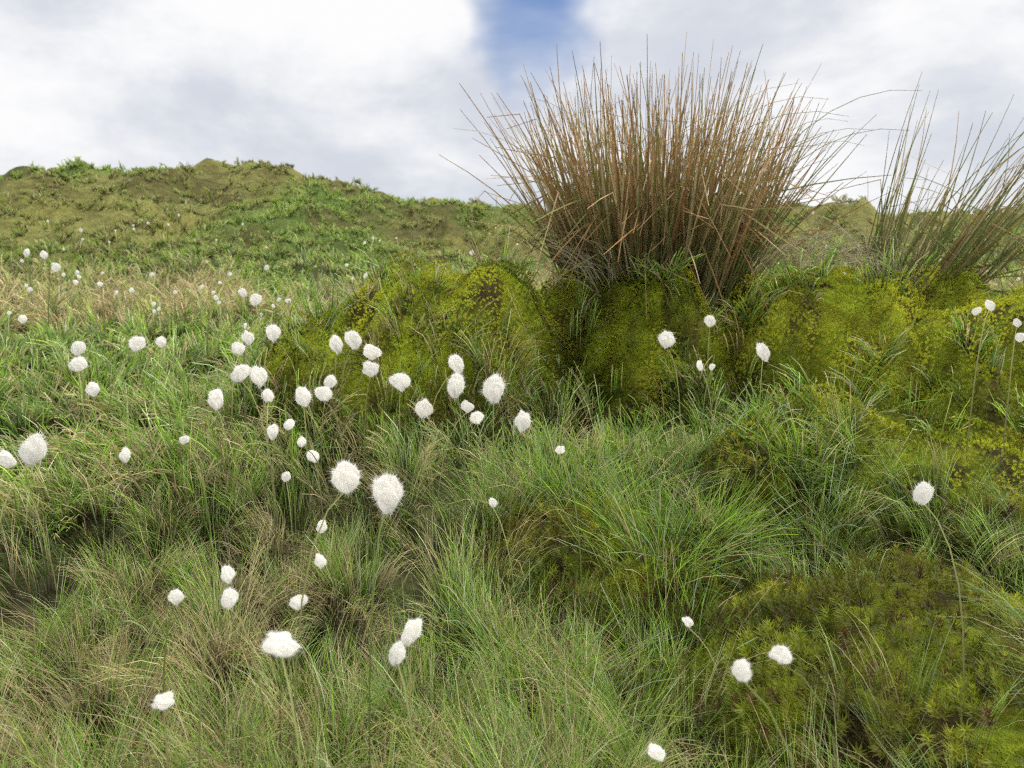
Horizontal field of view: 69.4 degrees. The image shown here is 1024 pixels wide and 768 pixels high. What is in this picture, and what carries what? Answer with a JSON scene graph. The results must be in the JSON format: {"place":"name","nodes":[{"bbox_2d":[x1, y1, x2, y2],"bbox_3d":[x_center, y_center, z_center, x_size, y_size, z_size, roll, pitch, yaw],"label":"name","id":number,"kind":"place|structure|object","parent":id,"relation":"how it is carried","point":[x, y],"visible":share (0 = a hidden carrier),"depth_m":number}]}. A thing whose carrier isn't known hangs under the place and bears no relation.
{"place":"outdoors","nodes":[
{"label":"outdoors","id":0,"kind":"place"},
{"bbox_2d":[0,158,1023,767],"bbox_3d":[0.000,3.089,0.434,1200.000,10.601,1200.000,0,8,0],"label":"ground","id":1,"kind":"structure","parent":0,"point":[450,228],"depth_m":1.70},
{"bbox_2d":[0,156,1023,767],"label":"grass","id":2,"kind":"structure","parent":1,"relation":"on","point":[558,688],"depth_m":1.25},
{"bbox_2d":[0,197,1023,767],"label":"cottongrass stems","id":3,"kind":"object","parent":1,"relation":"on","point":[400,501],"visible":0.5,"depth_m":1.20},
{"bbox_2d":[0,196,1023,761],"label":"cottongrass heads","id":4,"kind":"object","parent":3,"relation":"on","point":[346,478],"visible":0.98,"depth_m":1.08},
{"bbox_2d":[231,250,1023,767],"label":"moss shoots","id":5,"kind":"object","parent":1,"relation":"on","point":[821,596],"visible":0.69,"depth_m":1.14},
{"bbox_2d":[440,33,1023,326],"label":"rush clumps","id":6,"kind":"object","parent":1,"relation":"on","point":[636,210],"visible":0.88,"depth_m":1.97},
{"bbox_2d":[0,0,1023,215],"label":"sky","id":7,"kind":"structure","parent":0,"point":[370,91]}
]}

